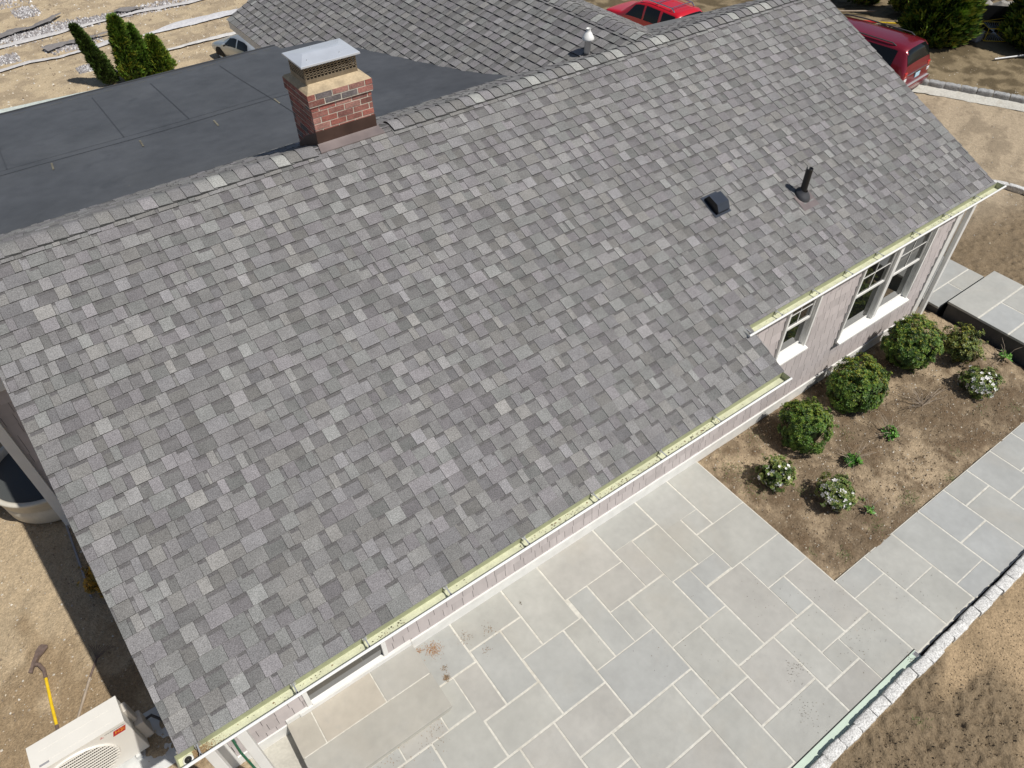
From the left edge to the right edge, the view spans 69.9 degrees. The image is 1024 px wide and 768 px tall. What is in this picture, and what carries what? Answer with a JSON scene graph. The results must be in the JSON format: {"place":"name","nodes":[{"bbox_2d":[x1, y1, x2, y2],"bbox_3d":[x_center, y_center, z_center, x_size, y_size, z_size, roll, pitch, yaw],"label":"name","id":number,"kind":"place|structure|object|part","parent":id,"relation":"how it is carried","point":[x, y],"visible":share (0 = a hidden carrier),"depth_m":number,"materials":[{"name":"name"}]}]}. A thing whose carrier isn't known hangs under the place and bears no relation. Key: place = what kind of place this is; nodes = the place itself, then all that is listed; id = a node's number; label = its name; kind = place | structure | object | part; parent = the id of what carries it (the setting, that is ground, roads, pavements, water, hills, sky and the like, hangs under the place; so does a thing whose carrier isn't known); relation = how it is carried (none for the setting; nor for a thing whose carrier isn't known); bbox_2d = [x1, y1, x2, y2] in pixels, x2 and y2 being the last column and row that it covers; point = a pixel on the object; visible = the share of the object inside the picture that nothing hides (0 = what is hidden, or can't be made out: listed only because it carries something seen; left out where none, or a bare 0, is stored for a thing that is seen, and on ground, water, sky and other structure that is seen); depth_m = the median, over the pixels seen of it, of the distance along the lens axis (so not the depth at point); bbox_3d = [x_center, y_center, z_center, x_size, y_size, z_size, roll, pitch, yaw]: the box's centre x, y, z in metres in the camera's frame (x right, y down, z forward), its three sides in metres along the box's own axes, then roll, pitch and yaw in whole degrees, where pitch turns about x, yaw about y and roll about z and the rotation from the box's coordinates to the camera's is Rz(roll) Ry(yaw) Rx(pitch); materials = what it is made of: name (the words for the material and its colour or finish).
{"place":"outdoors","nodes":[
{"label":"outdoors","id":0,"kind":"place"},
{"bbox_2d":[76,562,103,597],"bbox_3d":[-5.736,2.669,10.271,0.635,0.641,0.640,-28,51,-24],"label":"forsythia","id":1,"kind":"object","parent":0,"point":[89,579],"visible":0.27,"depth_m":10.09,"materials":[{"name":"yellow plant"}]},
{"bbox_2d":[250,733,306,767],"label":"side path","id":2,"kind":"structure","parent":0,"point":[283,752],"depth_m":8.86,"materials":[{"name":"grey stone"}]},
{"bbox_2d":[205,750,231,767],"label":"post","id":3,"kind":"object","parent":2,"relation":"on","point":[216,759],"depth_m":6.72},
{"bbox_2d":[237,730,274,767],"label":"post","id":4,"kind":"object","parent":2,"relation":"on","point":[252,748],"visible":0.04,"depth_m":6.93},
{"bbox_2d":[231,739,255,767],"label":"garden hose","id":5,"kind":"object","parent":4,"relation":"hanging from","point":[242,753],"visible":0.37,"depth_m":7.79,"materials":[{"name":"green rubber"}]},
{"bbox_2d":[0,0,1023,767],"bbox_3d":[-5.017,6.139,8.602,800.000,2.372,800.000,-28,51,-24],"label":"ground","id":6,"kind":"structure","parent":0,"point":[974,132],"depth_m":11.38,"materials":[{"name":"soil"}]},
{"bbox_2d":[0,446,60,523],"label":"stock tank","id":7,"kind":"object","parent":6,"relation":"on","point":[22,498],"visible":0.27,"depth_m":10.99,"materials":[{"name":"metal"}]},
{"bbox_2d":[28,644,58,729],"bbox_3d":[-5.948,3.954,9.306,0.262,0.068,1.490,-23,50,-21],"label":"mattock","id":8,"kind":"object","parent":6,"relation":"on","point":[40,650],"visible":0.89,"depth_m":9.52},
{"bbox_2d":[0,88,98,112],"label":"fabric strip","id":9,"kind":"object","parent":6,"relation":"on","point":[17,107],"visible":0.56,"depth_m":26.11,"materials":[{"name":"grey fabric"}]},
{"bbox_2d":[0,40,107,71],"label":"fabric strip","id":10,"kind":"object","parent":6,"relation":"on","point":[103,43],"visible":0.59,"depth_m":29.02,"materials":[{"name":"grey fabric"}]},
{"bbox_2d":[42,31,106,50],"bbox_3d":[-17.951,-14.176,30.175,2.671,0.130,0.598,-34,54,-28],"label":"fabric strip","id":11,"kind":"object","parent":6,"relation":"on","point":[48,47],"visible":0.77,"depth_m":29.89,"materials":[{"name":"grey fabric"}]},
{"bbox_2d":[65,525,92,597],"bbox_3d":[-6.335,2.558,10.707,0.025,0.040,1.500,-28,51,-24],"label":"edging strip","id":12,"kind":"object","parent":6,"relation":"on","point":[75,551],"visible":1,"depth_m":10.76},
{"bbox_2d":[0,508,168,766],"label":"pebbles","id":13,"kind":"object","parent":6,"relation":"on","point":[20,686],"visible":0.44,"depth_m":9.78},
{"bbox_2d":[67,21,121,84],"bbox_3d":[-15.072,-11.951,26.501,1.100,2.392,0.885,-28,51,-24],"label":"arborvitae","id":14,"kind":"object","parent":6,"relation":"on","point":[97,60],"visible":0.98,"depth_m":26.40,"materials":[{"name":"green plant"}]},
{"bbox_2d":[77,644,114,717],"bbox_3d":[-5.492,3.850,9.400,0.388,0.062,1.065,2,45,2],"label":"rake","id":15,"kind":"object","parent":6,"relation":"on","point":[96,652],"visible":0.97,"depth_m":9.45,"materials":[{"name":"brown wood"}]},
{"bbox_2d":[0,0,194,73],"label":"crushed stone","id":16,"kind":"object","parent":6,"relation":"on","point":[23,13],"visible":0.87,"depth_m":31.55,"materials":[{"name":"grey gravel"}]},
{"bbox_2d":[0,12,60,37],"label":"fabric strip","id":17,"kind":"object","parent":16,"relation":"on","point":[14,30],"visible":1,"depth_m":31.15,"materials":[{"name":"grey fabric"}]},
{"bbox_2d":[0,0,199,47],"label":"fabric strip","id":18,"kind":"object","parent":16,"relation":"on","point":[67,29],"visible":0.88,"depth_m":31.43,"materials":[{"name":"grey fabric"}]},
{"bbox_2d":[0,0,240,106],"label":"pebbles","id":19,"kind":"object","parent":6,"relation":"on","point":[102,41],"visible":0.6,"depth_m":30.61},
{"bbox_2d":[105,12,146,80],"bbox_3d":[-14.140,-12.248,26.729,1.167,2.450,1.138,-7,46,-6],"label":"arborvitae","id":20,"kind":"object","parent":6,"relation":"on","point":[124,53],"visible":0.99,"depth_m":26.57,"materials":[{"name":"green plant"}]},
{"bbox_2d":[114,7,143,11],"bbox_3d":[-17.140,-16.801,32.782,1.291,0.112,0.506,-7,46,-6],"label":"fabric strip","id":21,"kind":"object","parent":6,"relation":"on","point":[125,8],"visible":1,"depth_m":32.73,"materials":[{"name":"grey fabric"}]},
{"bbox_2d":[126,20,154,75],"bbox_3d":[-13.879,-12.344,27.090,1.004,2.040,1.091,-28,51,-24],"label":"arborvitae","id":22,"kind":"object","parent":6,"relation":"on","point":[133,31],"visible":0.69,"depth_m":26.89,"materials":[{"name":"green plant"}]},
{"bbox_2d":[116,707,176,767],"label":"concrete pad","id":23,"kind":"object","parent":6,"relation":"on","point":[166,761],"visible":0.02,"depth_m":8.82,"materials":[{"name":"grey concrete"}]},
{"bbox_2d":[26,696,161,767],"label":"heat pump","id":24,"kind":"object","parent":23,"relation":"on","point":[113,732],"visible":1,"depth_m":8.25,"materials":[{"name":"plastic"}]},
{"bbox_2d":[143,33,176,74],"bbox_3d":[-13.313,-12.402,27.476,1.243,1.528,1.166,7,46,7],"label":"arborvitae","id":25,"kind":"object","parent":6,"relation":"on","point":[161,58],"visible":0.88,"depth_m":27.30,"materials":[{"name":"green plant"}]},
{"bbox_2d":[143,9,236,34],"bbox_3d":[-13.660,-15.848,31.883,4.918,0.088,0.765,-28,51,-24],"label":"fabric strip","id":26,"kind":"object","parent":6,"relation":"on","point":[186,22],"visible":0.82,"depth_m":31.78,"materials":[{"name":"grey fabric"}]},
{"bbox_2d":[167,32,235,49],"bbox_3d":[-12.742,-14.079,30.058,4.023,0.081,0.285,-30,52,-26],"label":"fabric strip","id":27,"kind":"object","parent":6,"relation":"on","point":[213,37],"visible":0.7,"depth_m":30.12,"materials":[{"name":"grey fabric"}]},
{"bbox_2d":[211,34,254,57],"bbox_3d":[-10.241,-12.964,28.256,3.276,1.058,1.428,30,53,27],"label":"sedan","id":28,"kind":"object","parent":6,"relation":"on","point":[230,45],"visible":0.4,"depth_m":27.91,"materials":[{"name":"silver metal"}]},
{"bbox_3d":[-10.732,-13.010,27.883,0.792,0.324,0.165,30,53,27],"label":"side window","id":29,"kind":"part","parent":28,"relation":"part of","materials":[{"name":"black glass"}]},
{"bbox_3d":[-10.105,-12.661,27.507,0.684,0.281,0.159,30,53,27],"label":"side window","id":30,"kind":"part","parent":28,"relation":"part of","materials":[{"name":"black glass"}]},
{"bbox_2d":[0,0,1006,767],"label":"house","id":31,"kind":"structure","parent":6,"relation":"on","point":[344,344],"depth_m":8.85,"materials":[{"name":"grey"}]},
{"bbox_2d":[302,642,388,706],"bbox_3d":[-2.065,2.983,8.480,1.120,2.014,0.105,-28,51,-24],"label":"patio door","id":32,"kind":"structure","parent":31,"relation":"in","point":[365,662],"depth_m":9.11,"materials":[{"name":"white glass"}]},
{"bbox_2d":[774,294,823,365],"bbox_3d":[4.341,-0.880,11.115,0.750,1.235,0.170,-28,51,-24],"label":"window","id":33,"kind":"structure","parent":31,"relation":"in","point":[798,324],"depth_m":11.32,"materials":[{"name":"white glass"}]},
{"bbox_2d":[834,226,939,344],"bbox_3d":[6.292,-1.728,12.263,2.000,1.725,0.170,-28,51,-24],"label":"window","id":34,"kind":"structure","parent":31,"relation":"in","point":[885,286],"depth_m":12.46,"materials":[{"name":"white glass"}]},
{"bbox_2d":[606,0,702,25],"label":"suv","id":35,"kind":"object","parent":6,"relation":"on","point":[644,12],"visible":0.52,"depth_m":27.91,"materials":[{"name":"red metal"}]},
{"bbox_3d":[4.764,-14.502,28.422,0.150,0.513,0.872,-30,52,-25],"label":"side window","id":36,"kind":"part","parent":35,"relation":"part of","materials":[{"name":"black glass"}]},
{"bbox_3d":[5.317,-14.026,27.897,0.150,0.485,0.712,-30,52,-25],"label":"side window","id":37,"kind":"part","parent":35,"relation":"part of","materials":[{"name":"black glass"}]},
{"bbox_3d":[5.810,-13.576,27.453,0.145,0.465,0.623,-30,52,-25],"label":"side window","id":38,"kind":"part","parent":35,"relation":"part of","materials":[{"name":"black glass"}]},
{"bbox_3d":[6.697,-13.646,27.463,1.404,0.412,0.112,-30,52,-25],"label":"rear window","id":39,"kind":"part","parent":35,"relation":"part of","materials":[{"name":"black glass"}]},
{"bbox_2d":[755,453,796,492],"bbox_3d":[4.093,1.382,11.376,0.611,0.535,0.626,3,46,4],"label":"azalea","id":40,"kind":"object","parent":6,"relation":"on","point":[774,472],"visible":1,"depth_m":11.26,"materials":[{"name":"green plant"}]},
{"bbox_2d":[777,396,838,454],"bbox_3d":[4.758,0.646,11.905,0.906,0.840,0.995,-28,51,-24],"label":"boxwood shrub","id":41,"kind":"object","parent":6,"relation":"on","point":[808,421],"visible":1,"depth_m":11.69,"materials":[{"name":"green plant"}]},
{"bbox_2d":[814,471,864,511],"bbox_3d":[4.907,1.641,11.137,0.676,0.507,0.719,-12,46,-11],"label":"azalea","id":42,"kind":"object","parent":6,"relation":"on","point":[837,493],"visible":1,"depth_m":10.98,"materials":[{"name":"green plant"}]},
{"bbox_2d":[792,649,920,767],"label":"channel drain","id":43,"kind":"object","parent":6,"relation":"on","point":[810,757],"visible":0.99,"depth_m":9.04,"materials":[{"name":"metal"}]},
{"bbox_2d":[837,440,876,468],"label":"hydrangea","id":44,"kind":"object","parent":6,"relation":"on","point":[849,459],"visible":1,"depth_m":11.73,"materials":[{"name":"green plant"}]},
{"bbox_2d":[839,10,875,11],"bbox_3d":[14.072,-15.304,30.077,1.640,0.052,0.060,1,45,2],"label":"timber stake","id":45,"kind":"object","parent":6,"relation":"on","point":[857,10],"visible":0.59,"depth_m":30.06,"materials":[{"name":"brown wood"}]},
{"bbox_2d":[825,352,892,413],"bbox_3d":[5.879,0.026,12.463,1.090,0.941,1.038,-28,51,-24],"label":"boxwood shrub","id":46,"kind":"object","parent":6,"relation":"on","point":[851,385],"visible":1,"depth_m":12.26,"materials":[{"name":"green plant"}]},
{"bbox_2d":[847,0,879,4],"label":"conifer tree","id":47,"kind":"object","parent":6,"relation":"on","point":[867,2],"visible":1,"depth_m":30.90,"materials":[{"name":"green plant"}]},
{"bbox_2d":[705,314,1023,573],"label":"soil crumbs","id":48,"kind":"object","parent":6,"relation":"on","point":[968,411],"visible":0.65,"depth_m":11.96,"materials":[{"name":"brown soil"}]},
{"bbox_2d":[708,311,1023,573],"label":"pebbles","id":49,"kind":"object","parent":6,"relation":"on","point":[878,450],"visible":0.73,"depth_m":12.02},
{"bbox_2d":[712,317,1021,558],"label":"twigs","id":50,"kind":"object","parent":6,"relation":"on","point":[875,452],"visible":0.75,"depth_m":11.85,"materials":[{"name":"brown wood"}]},
{"bbox_2d":[858,495,878,514],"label":"hydrangea","id":51,"kind":"object","parent":6,"relation":"on","point":[869,509],"visible":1,"depth_m":11.07,"materials":[{"name":"green plant"}]},
{"bbox_2d":[719,388,1020,727],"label":"weeds","id":52,"kind":"object","parent":6,"relation":"on","point":[803,491],"visible":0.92,"depth_m":11.46,"materials":[{"name":"green plant"}]},
{"bbox_2d":[865,20,896,23],"bbox_3d":[14.120,-14.427,29.170,2.305,0.152,0.090,14,47,15],"label":"long tool","id":53,"kind":"object","parent":6,"relation":"on","point":[882,22],"visible":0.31,"depth_m":28.97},
{"bbox_2d":[843,14,930,88],"bbox_3d":[11.360,-11.285,24.752,1.900,1.731,5.027,-33,54,-28],"label":"minivan","id":54,"kind":"object","parent":6,"relation":"on","point":[906,57],"visible":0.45,"depth_m":23.35,"materials":[{"name":"red metal"}]},
{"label":"side window","id":55,"kind":"part","parent":54,"relation":"part of","materials":[{"name":"black glass"}]},
{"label":"rear window","id":56,"kind":"part","parent":54,"relation":"part of","materials":[{"name":"black glass"}]},
{"bbox_2d":[875,413,917,440],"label":"hydrangea","id":57,"kind":"object","parent":6,"relation":"on","point":[892,432],"visible":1,"depth_m":12.15,"materials":[{"name":"green plant"}]},
{"bbox_2d":[887,0,908,12],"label":"conifer tree","id":58,"kind":"object","parent":6,"relation":"on","point":[897,5],"visible":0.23,"depth_m":29.50,"materials":[{"name":"green plant"}]},
{"bbox_2d":[879,311,946,373],"bbox_3d":[7.088,-0.708,13.015,1.041,1.053,1.055,-28,51,-24],"label":"boxwood shrub","id":59,"kind":"object","parent":6,"relation":"on","point":[906,343],"visible":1,"depth_m":12.78,"materials":[{"name":"green plant"}]},
{"bbox_2d":[809,553,1023,767],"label":"cobble curb","id":60,"kind":"structure","parent":6,"relation":"on","point":[832,752],"depth_m":9.35,"materials":[{"name":"stone"}]},
{"bbox_2d":[898,385,947,409],"bbox_3d":[7.018,0.187,12.647,0.831,0.343,0.568,-28,51,-24],"label":"hydrangea","id":61,"kind":"object","parent":6,"relation":"on","point":[921,403],"visible":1,"depth_m":12.65,"materials":[{"name":"brown plant"}]},
{"bbox_2d":[848,588,1023,767],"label":"soil clods","id":62,"kind":"object","parent":6,"relation":"on","point":[982,723],"visible":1,"depth_m":9.03,"materials":[{"name":"brown soil"}]},
{"bbox_2d":[894,0,988,48],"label":"conifer tree","id":63,"kind":"object","parent":6,"relation":"on","point":[940,24],"visible":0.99,"depth_m":26.18,"materials":[{"name":"green plant"}]},
{"bbox_2d":[942,322,987,363],"bbox_3d":[8.110,-0.715,13.239,0.790,0.701,0.783,5,46,5],"label":"loose shrub","id":64,"kind":"object","parent":6,"relation":"on","point":[965,352],"visible":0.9,"depth_m":13.12,"materials":[{"name":"green plant"}]},
{"bbox_2d":[911,79,1023,111],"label":"cobble curb","id":65,"kind":"structure","parent":6,"relation":"on","point":[984,96],"depth_m":23.78,"materials":[{"name":"grey stone"}]},
{"bbox_2d":[920,256,1023,367],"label":"stone walk","id":66,"kind":"structure","parent":6,"relation":"on","point":[991,304],"depth_m":13.93,"materials":[{"name":"grey stone"}]},
{"bbox_2d":[927,49,1023,270],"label":"pebbles","id":67,"kind":"object","parent":6,"relation":"on","point":[983,146],"visible":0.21,"depth_m":22.24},
{"bbox_2d":[968,31,984,42],"bbox_3d":[17.234,-12.942,27.210,0.400,0.400,0.400,-28,51,-24],"label":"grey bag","id":68,"kind":"object","parent":6,"relation":"on","point":[977,39],"visible":0.41,"depth_m":27.11,"materials":[{"name":"grey plastic"}]},
{"bbox_2d":[957,365,1004,400],"bbox_3d":[8.165,-0.057,12.794,0.780,0.524,0.717,-28,51,-24],"label":"azalea","id":69,"kind":"object","parent":6,"relation":"on","point":[977,382],"visible":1,"depth_m":12.65,"materials":[{"name":"green plant"}]},
{"bbox_2d":[981,18,1004,41],"bbox_3d":[18.291,-13.156,27.111,1.636,0.705,0.738,4,46,5],"label":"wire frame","id":70,"kind":"object","parent":6,"relation":"on","point":[992,29],"visible":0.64,"depth_m":27.20,"materials":[{"name":"metal"}]},
{"bbox_2d":[979,5,1008,31],"bbox_3d":[18.202,-13.754,27.714,2.387,1.002,0.102,10,46,10],"label":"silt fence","id":71,"kind":"object","parent":6,"relation":"on","point":[992,12],"visible":0.12,"depth_m":27.63,"materials":[{"name":"black fabric"}]},
{"bbox_2d":[992,0,1011,5],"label":"boulder","id":72,"kind":"object","parent":6,"relation":"on","point":[1003,3],"visible":0.18,"depth_m":28.33,"materials":[{"name":"grey stone"}]},
{"bbox_2d":[992,179,1023,194],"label":"cobble curb","id":73,"kind":"structure","parent":6,"relation":"on","point":[1015,188],"depth_m":19.68,"materials":[{"name":"stone"}]},
{"bbox_2d":[993,54,1023,59],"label":"conduit","id":74,"kind":"object","parent":6,"relation":"on","point":[1008,57],"visible":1,"depth_m":26.02,"materials":[{"name":"metal"}]},
{"bbox_2d":[997,0,1023,51],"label":"conifer tree","id":75,"kind":"object","parent":6,"relation":"on","point":[1011,27],"visible":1,"depth_m":26.31,"materials":[{"name":"green plant"}]},
{"bbox_2d":[997,339,1023,362],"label":"hydrangea","id":76,"kind":"object","parent":6,"relation":"on","point":[1003,354],"visible":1,"depth_m":13.21,"materials":[{"name":"green plant"}]},
{"bbox_2d":[371,422,1023,767],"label":"patio","id":77,"kind":"structure","parent":0,"point":[667,728],"depth_m":9.82,"materials":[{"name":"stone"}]},
{"bbox_2d":[287,645,451,767],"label":"stone landing","id":78,"kind":"object","parent":77,"relation":"on","point":[379,713],"visible":0.99,"depth_m":8.95,"materials":[{"name":"grey stone"}]},
{"bbox_2d":[416,640,443,660],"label":"leaf litter","id":79,"kind":"object","parent":77,"relation":"on","point":[432,647],"visible":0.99,"depth_m":9.70,"materials":[{"name":"brown plant"}]},
{"bbox_2d":[380,625,496,767],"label":"leaf litter","id":80,"kind":"object","parent":77,"relation":"on","point":[446,677],"visible":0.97,"depth_m":9.43,"materials":[{"name":"brown plant"}]}
]}

